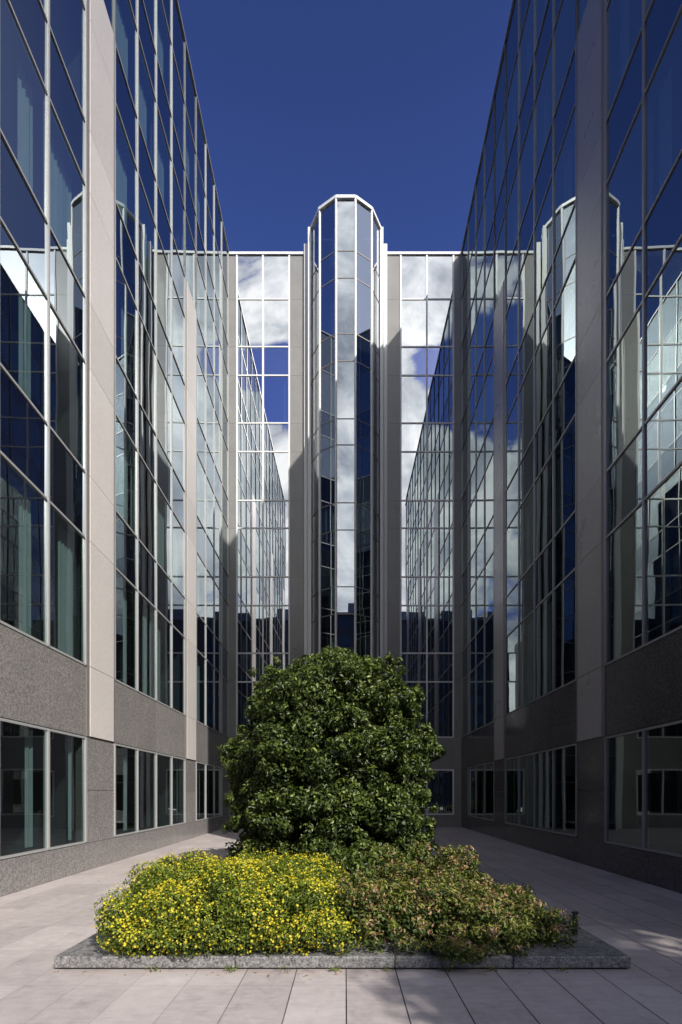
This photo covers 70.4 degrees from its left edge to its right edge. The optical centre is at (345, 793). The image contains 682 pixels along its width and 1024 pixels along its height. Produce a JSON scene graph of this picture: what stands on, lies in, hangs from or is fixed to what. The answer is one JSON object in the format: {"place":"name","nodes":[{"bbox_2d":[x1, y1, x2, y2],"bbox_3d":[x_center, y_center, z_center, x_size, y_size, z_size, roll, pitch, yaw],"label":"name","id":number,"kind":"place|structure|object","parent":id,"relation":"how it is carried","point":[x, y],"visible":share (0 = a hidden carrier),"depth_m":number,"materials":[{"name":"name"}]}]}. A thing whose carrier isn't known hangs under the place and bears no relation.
{"place":"outdoors","nodes":[
{"label":"outdoors","id":0,"kind":"place"},
{"bbox_2d":[0,827,681,1023],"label":"courtyard paving","id":1,"kind":"structure","parent":0,"point":[639,923],"depth_m":4.15,"materials":[{"name":"stone"}]},
{"bbox_2d":[0,0,228,896],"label":"office wing","id":2,"kind":"structure","parent":1,"relation":"on","point":[114,491],"depth_m":10.86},
{"bbox_2d":[0,487,86,665],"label":"window","id":3,"kind":"structure","parent":2,"relation":"in","point":[65,541],"depth_m":8.67,"materials":[{"name":"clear glass"}]},
{"bbox_2d":[0,275,86,472],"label":"window","id":4,"kind":"structure","parent":2,"relation":"in","point":[24,296],"depth_m":8.63,"materials":[{"name":"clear glass"}]},
{"bbox_2d":[0,57,86,296],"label":"window","id":5,"kind":"structure","parent":2,"relation":"in","point":[57,185],"depth_m":8.77,"materials":[{"name":"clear glass"}]},
{"bbox_2d":[0,718,86,859],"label":"window","id":6,"kind":"structure","parent":2,"relation":"in","point":[46,731],"depth_m":8.63,"materials":[{"name":"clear glass"}]},
{"bbox_2d":[39,0,86,121],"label":"window","id":7,"kind":"structure","parent":2,"relation":"in","point":[71,15],"depth_m":9.55,"materials":[{"name":"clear glass"}]},
{"bbox_2d":[104,0,115,41],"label":"window","id":8,"kind":"structure","parent":2,"relation":"in","point":[110,5],"depth_m":11.14,"materials":[{"name":"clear glass"}]},
{"bbox_2d":[112,743,185,836],"bbox_3d":[-5.516,-0.070,13.782,0.283,2.182,5.170,0,0,-1],"label":"window","id":9,"kind":"structure","parent":2,"relation":"in","point":[136,750],"depth_m":12.78,"materials":[{"name":"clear glass"}]},
{"bbox_2d":[115,567,185,715],"bbox_3d":[-5.497,-3.934,13.775,0.281,2.631,5.168,0,0,-1],"label":"window","id":10,"kind":"structure","parent":2,"relation":"in","point":[154,624],"depth_m":13.75,"materials":[{"name":"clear glass"}]},
{"bbox_2d":[115,412,185,597],"bbox_3d":[-5.508,-7.715,13.779,0.280,2.271,5.168,0,0,-1],"label":"window","id":11,"kind":"structure","parent":2,"relation":"in","point":[175,535],"depth_m":13.75,"materials":[{"name":"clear glass"}]},
{"bbox_2d":[115,255,185,491],"bbox_3d":[-5.501,-11.340,13.778,0.272,2.321,5.168,0,0,-1],"label":"window","id":12,"kind":"structure","parent":2,"relation":"in","point":[164,417],"depth_m":13.61,"materials":[{"name":"grey glass"}]},
{"bbox_2d":[115,100,185,384],"bbox_3d":[-5.411,-14.940,13.779,0.094,2.321,5.168,0,0,-1],"label":"window","id":13,"kind":"structure","parent":2,"relation":"in","point":[131,202],"depth_m":13.18,"materials":[{"name":"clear glass"}]},
{"bbox_2d":[116,0,185,276],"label":"window","id":14,"kind":"structure","parent":2,"relation":"in","point":[128,47],"depth_m":13.31,"materials":[{"name":"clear glass"}]},
{"bbox_2d":[142,0,185,169],"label":"window","id":15,"kind":"structure","parent":2,"relation":"in","point":[154,11],"depth_m":14.80,"materials":[{"name":"blue glass"}]},
{"bbox_2d":[186,218,196,313],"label":"window","id":16,"kind":"structure","parent":2,"relation":"in","point":[191,256],"depth_m":17.10,"materials":[{"name":"grey glass"}]},
{"bbox_2d":[186,113,196,214],"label":"window","id":17,"kind":"structure","parent":2,"relation":"in","point":[191,157],"depth_m":17.10,"materials":[{"name":"blue glass"}]},
{"bbox_2d":[195,761,221,820],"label":"window","id":18,"kind":"structure","parent":2,"relation":"in","point":[208,791],"depth_m":19.32,"materials":[{"name":"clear glass"}]},
{"bbox_2d":[196,649,228,736],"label":"window","id":19,"kind":"structure","parent":2,"relation":"in","point":[212,689],"depth_m":19.77,"materials":[{"name":"grey glass"}]},
{"bbox_2d":[196,550,228,652],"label":"window","id":20,"kind":"structure","parent":2,"relation":"in","point":[211,607],"depth_m":19.77,"materials":[{"name":"grey glass"}]},
{"bbox_2d":[196,450,228,575],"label":"window","id":21,"kind":"structure","parent":2,"relation":"in","point":[209,514],"depth_m":19.77,"materials":[{"name":"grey glass"}]},
{"bbox_2d":[196,351,228,498],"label":"window","id":22,"kind":"structure","parent":2,"relation":"in","point":[205,410],"depth_m":19.77,"materials":[{"name":"grey glass"}]},
{"bbox_2d":[197,259,228,420],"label":"window","id":23,"kind":"structure","parent":2,"relation":"in","point":[205,320],"depth_m":19.78,"materials":[{"name":"grey glass"}]},
{"bbox_2d":[197,162,228,344],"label":"window","id":24,"kind":"structure","parent":2,"relation":"in","point":[203,218],"depth_m":19.81,"materials":[{"name":"blue glass"}]},
{"bbox_2d":[50,970,583,980],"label":"leaf litter","id":25,"kind":"object","parent":1,"relation":"on","point":[336,972],"visible":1,"depth_m":4.28,"materials":[{"name":"brown plant"}]},
{"bbox_2d":[54,856,630,968],"bbox_3d":[-0.025,1.534,7.885,5.230,0.131,7.030,0,0,0],"label":"planter","id":26,"kind":"object","parent":1,"relation":"on","point":[589,951],"visible":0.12,"depth_m":4.37,"materials":[{"name":"stone"}]},
{"bbox_2d":[92,846,361,958],"bbox_3d":[-1.160,1.104,5.402,2.699,0.844,2.393,0,0,0],"label":"flowering shrub","id":27,"kind":"object","parent":26,"relation":"on","point":[157,909],"visible":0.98,"depth_m":4.56,"materials":[{"name":"yellow plant"}]},
{"bbox_2d":[216,645,446,883],"bbox_3d":[-0.257,-0.365,8.198,3.878,4.287,4.292,0,0,15],"label":"evergreen tree","id":28,"kind":"object","parent":26,"relation":"on","point":[347,791],"visible":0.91,"depth_m":7.24,"materials":[{"name":"green plant"}]},
{"bbox_2d":[335,858,492,967],"bbox_3d":[0.688,1.137,5.332,1.601,0.780,2.484,0,0,0],"label":"bronze shrub","id":29,"kind":"object","parent":26,"relation":"on","point":[404,898],"visible":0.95,"depth_m":4.74,"materials":[{"name":"green plant"}]},
{"bbox_2d":[356,840,479,884],"bbox_3d":[0.927,1.045,6.249,1.568,0.955,1.456,0,0,0],"label":"bronze shrub","id":30,"kind":"object","parent":26,"relation":"on","point":[448,857],"visible":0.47,"depth_m":5.83,"materials":[{"name":"green plant"}]},
{"bbox_2d":[420,855,581,957],"bbox_3d":[1.550,1.133,5.215,1.485,0.788,1.956,0,0,0],"label":"bronze shrub","id":31,"kind":"object","parent":26,"relation":"on","point":[518,920],"visible":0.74,"depth_m":4.62,"materials":[{"name":"green plant"}]},
{"bbox_2d":[304,194,386,734],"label":"glazed tower","id":32,"kind":"structure","parent":1,"relation":"on","point":[345,427],"depth_m":21.58,"materials":[{"name":"grey glass"}]},
{"bbox_2d":[146,965,566,972],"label":"weeds","id":33,"kind":"object","parent":1,"relation":"on","point":[386,968],"visible":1,"depth_m":4.33,"materials":[{"name":"green plant"}]},
{"bbox_2d":[461,0,681,893],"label":"office wing","id":34,"kind":"structure","parent":1,"relation":"on","point":[571,499],"depth_m":11.15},
{"bbox_2d":[461,261,492,420],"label":"window","id":35,"kind":"structure","parent":34,"relation":"in","point":[484,321],"depth_m":19.81,"materials":[{"name":"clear glass"}]},
{"bbox_2d":[461,164,492,344],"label":"window","id":36,"kind":"structure","parent":34,"relation":"in","point":[486,219],"depth_m":19.95,"materials":[{"name":"blue glass"}]},
{"bbox_2d":[461,649,493,736],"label":"window","id":37,"kind":"structure","parent":34,"relation":"in","point":[477,690],"depth_m":19.81,"materials":[{"name":"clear glass"}]},
{"bbox_2d":[461,551,493,652],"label":"window","id":38,"kind":"structure","parent":34,"relation":"in","point":[478,607],"depth_m":19.80,"materials":[{"name":"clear glass"}]},
{"bbox_2d":[461,451,493,575],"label":"window","id":39,"kind":"structure","parent":34,"relation":"in","point":[480,514],"depth_m":19.81,"materials":[{"name":"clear glass"}]},
{"bbox_2d":[461,352,493,498],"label":"window","id":40,"kind":"structure","parent":34,"relation":"in","point":[482,419],"depth_m":19.80,"materials":[{"name":"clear glass"}]},
{"bbox_2d":[468,761,495,820],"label":"window","id":41,"kind":"structure","parent":34,"relation":"in","point":[481,791],"depth_m":19.35,"materials":[{"name":"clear glass"}]},
{"bbox_2d":[493,216,504,314],"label":"window","id":42,"kind":"structure","parent":34,"relation":"in","point":[499,255],"depth_m":17.04,"materials":[{"name":"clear glass"}]},
{"bbox_2d":[493,110,504,215],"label":"window","id":43,"kind":"structure","parent":34,"relation":"in","point":[499,156],"depth_m":17.04,"materials":[{"name":"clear glass"}]},
{"bbox_2d":[505,0,548,169],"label":"window","id":44,"kind":"structure","parent":34,"relation":"in","point":[536,11],"depth_m":14.77,"materials":[{"name":"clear glass"}]},
{"bbox_2d":[505,0,574,276],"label":"window","id":45,"kind":"structure","parent":34,"relation":"in","point":[562,47],"depth_m":13.31,"materials":[{"name":"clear glass"}]},
{"bbox_2d":[505,567,576,715],"bbox_3d":[5.423,-3.935,13.779,0.094,2.631,5.168,0,0,0],"label":"window","id":46,"kind":"structure","parent":34,"relation":"in","point":[541,653],"depth_m":13.10,"materials":[{"name":"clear glass"}]},
{"bbox_2d":[505,411,576,597],"bbox_3d":[5.423,-7.715,13.779,0.094,2.271,5.168,0,0,0],"label":"window","id":47,"kind":"structure","parent":34,"relation":"in","point":[551,502],"depth_m":13.11,"materials":[{"name":"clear glass"}]},
{"bbox_2d":[505,254,576,491],"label":"window","id":48,"kind":"structure","parent":34,"relation":"in","point":[554,357],"depth_m":13.11,"materials":[{"name":"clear glass"}]},
{"bbox_2d":[505,98,576,384],"bbox_3d":[5.423,-14.940,13.779,0.094,2.321,5.168,0,0,0],"label":"window","id":49,"kind":"structure","parent":34,"relation":"in","point":[558,206],"depth_m":13.10,"materials":[{"name":"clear glass"}]},
{"bbox_2d":[505,743,578,836],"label":"window","id":50,"kind":"structure","parent":34,"relation":"in","point":[541,790],"depth_m":13.10,"materials":[{"name":"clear glass"}]},
{"bbox_2d":[575,0,587,42],"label":"window","id":51,"kind":"structure","parent":34,"relation":"in","point":[580,5],"depth_m":11.16,"materials":[{"name":"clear glass"}]},
{"bbox_2d":[604,0,653,122],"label":"window","id":52,"kind":"structure","parent":34,"relation":"in","point":[623,19],"depth_m":9.50,"materials":[{"name":"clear glass"}]},
{"bbox_2d":[604,465,681,665],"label":"window","id":53,"kind":"structure","parent":34,"relation":"in","point":[643,556],"depth_m":8.64,"materials":[{"name":"blue glass"}]},
{"bbox_2d":[604,239,681,472],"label":"window","id":54,"kind":"structure","parent":34,"relation":"in","point":[645,367],"depth_m":8.63,"materials":[{"name":"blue glass"}]},
{"bbox_2d":[604,10,681,297],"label":"window","id":55,"kind":"structure","parent":34,"relation":"in","point":[652,148],"depth_m":8.64,"materials":[{"name":"blue glass"}]},
{"bbox_2d":[604,720,681,857],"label":"window","id":56,"kind":"structure","parent":34,"relation":"in","point":[643,767],"depth_m":8.63,"materials":[{"name":"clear glass"}]},
{"bbox_2d":[178,0,512,250],"label":"sky","id":57,"kind":"structure","parent":0,"point":[303,104],"materials":[{"name":"blue"}]},
{"bbox_2d":[571,911,577,934],"bbox_3d":[2.400,1.369,5.050,0.056,0.262,0.044,0,0,0],"label":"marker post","id":58,"kind":"object","parent":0,"point":[574,913],"visible":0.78,"depth_m":5.04,"materials":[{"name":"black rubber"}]},
{"bbox_3d":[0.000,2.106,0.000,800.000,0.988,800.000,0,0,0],"label":"ground","id":59,"kind":"structure","parent":0,"visible":0},
{"bbox_2d":[228,251,461,826],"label":"block","id":60,"kind":"structure","parent":59,"relation":"on","point":[266,457],"depth_m":22.80,"materials":[{"name":"grey glass"}]},
{"bbox_2d":[236,682,269,737],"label":"window","id":61,"kind":"structure","parent":60,"relation":"in","point":[243,690],"depth_m":22.80,"materials":[{"name":"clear glass"}]},
{"bbox_2d":[236,605,289,653],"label":"window","id":62,"kind":"structure","parent":60,"relation":"in","point":[259,629],"depth_m":22.80,"materials":[{"name":"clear glass"}]},
{"bbox_2d":[236,528,289,577],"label":"window","id":63,"kind":"structure","parent":60,"relation":"in","point":[260,553],"depth_m":22.80,"materials":[{"name":"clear glass"}]},
{"bbox_2d":[236,451,289,500],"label":"window","id":64,"kind":"structure","parent":60,"relation":"in","point":[259,476],"depth_m":22.80,"materials":[{"name":"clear glass"}]},
{"bbox_2d":[236,375,289,423],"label":"window","id":65,"kind":"structure","parent":60,"relation":"in","point":[259,399],"depth_m":22.80,"materials":[{"name":"clear glass"}]},
{"bbox_2d":[236,299,289,347],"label":"window","id":66,"kind":"structure","parent":60,"relation":"in","point":[259,323],"depth_m":22.80,"materials":[{"name":"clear glass"}]},
{"bbox_2d":[400,605,453,653],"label":"window","id":67,"kind":"structure","parent":60,"relation":"in","point":[423,629],"depth_m":22.80,"materials":[{"name":"clear glass"}]},
{"bbox_2d":[400,528,453,577],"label":"window","id":68,"kind":"structure","parent":60,"relation":"in","point":[424,553],"depth_m":22.80,"materials":[{"name":"clear glass"}]},
{"bbox_2d":[400,451,453,500],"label":"window","id":69,"kind":"structure","parent":60,"relation":"in","point":[423,476],"depth_m":22.80,"materials":[{"name":"clear glass"}]},
{"bbox_2d":[400,375,453,423],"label":"window","id":70,"kind":"structure","parent":60,"relation":"in","point":[423,399],"depth_m":22.80,"materials":[{"name":"clear glass"}]},
{"bbox_2d":[400,299,453,347],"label":"window","id":71,"kind":"structure","parent":60,"relation":"in","point":[423,323],"depth_m":22.80,"materials":[{"name":"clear glass"}]},
{"bbox_2d":[406,682,453,737],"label":"window","id":72,"kind":"structure","parent":60,"relation":"in","point":[438,708],"depth_m":22.80,"materials":[{"name":"clear glass"}]},
{"bbox_2d":[416,769,453,814],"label":"window","id":73,"kind":"structure","parent":60,"relation":"in","point":[442,787],"depth_m":22.80,"materials":[{"name":"clear glass"}]}
]}

